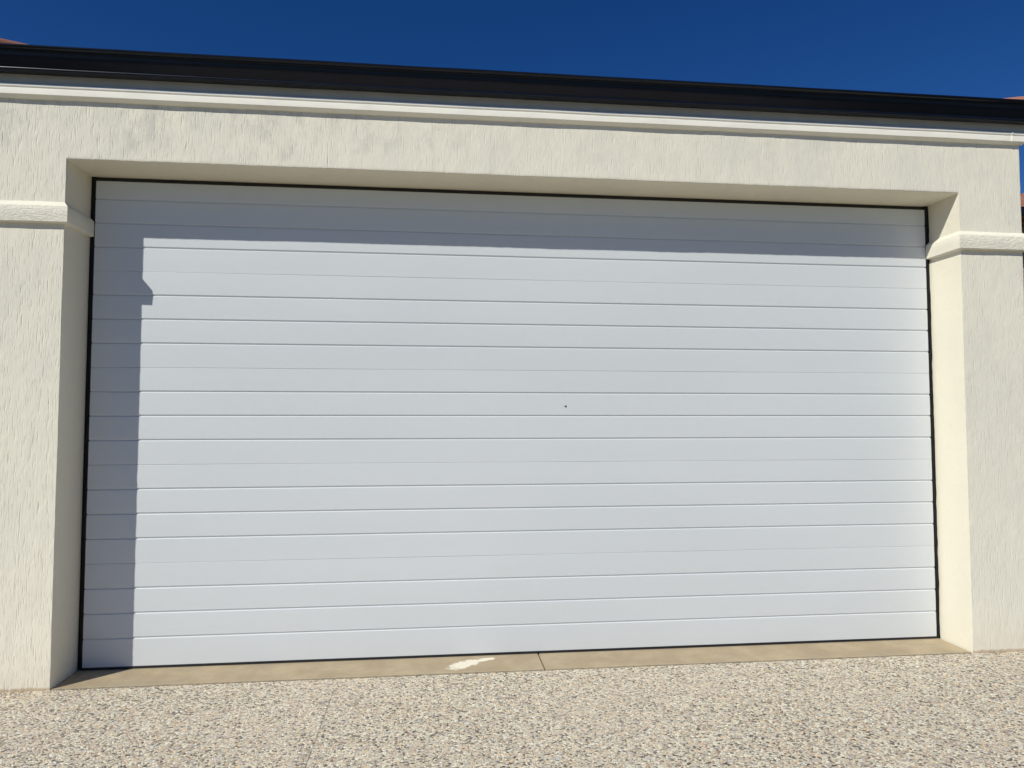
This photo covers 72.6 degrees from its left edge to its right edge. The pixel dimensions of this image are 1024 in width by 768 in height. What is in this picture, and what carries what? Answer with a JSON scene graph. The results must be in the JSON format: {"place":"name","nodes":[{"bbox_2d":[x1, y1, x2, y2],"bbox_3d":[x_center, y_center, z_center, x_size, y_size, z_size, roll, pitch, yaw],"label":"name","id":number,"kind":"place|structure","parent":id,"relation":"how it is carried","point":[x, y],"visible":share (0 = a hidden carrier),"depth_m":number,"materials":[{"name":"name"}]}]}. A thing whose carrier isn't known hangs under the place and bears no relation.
{"place":"outdoors","nodes":[
{"label":"outdoors","id":0,"kind":"place"},
{"bbox_2d":[50,653,544,690],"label":"concrete threshold","id":1,"kind":"structure","parent":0,"point":[165,676],"depth_m":3.58,"materials":[{"name":"beige concrete"}]},
{"bbox_2d":[0,651,1023,767],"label":"driveway","id":2,"kind":"structure","parent":0,"point":[946,711],"depth_m":3.02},
{"bbox_2d":[0,0,1023,193],"label":"sky","id":3,"kind":"structure","parent":0,"point":[972,48],"materials":[{"name":"blue"}]},
{"bbox_2d":[538,638,970,670],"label":"concrete threshold","id":4,"kind":"structure","parent":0,"point":[706,655],"depth_m":3.85,"materials":[{"name":"beige concrete"}]},
{"bbox_2d":[1020,193,1023,280],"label":"neighbouring house","id":5,"kind":"structure","parent":0,"point":[1022,208],"depth_m":13.03,"materials":[{"name":"brown brick"}]},
{"label":"ground","id":6,"kind":"structure","parent":0,"visible":0},
{"bbox_2d":[0,38,1023,692],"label":"garage","id":7,"kind":"structure","parent":6,"relation":"on","point":[308,360],"depth_m":3.84,"materials":[{"name":"paint"}]},
{"bbox_2d":[77,177,939,669],"bbox_3d":[0.143,0.198,3.925,4.799,2.583,0.036,0,-3,-6],"label":"garage door","id":8,"kind":"structure","parent":7,"relation":"in","point":[323,422],"depth_m":3.88,"materials":[{"name":"white metal"}]}
]}

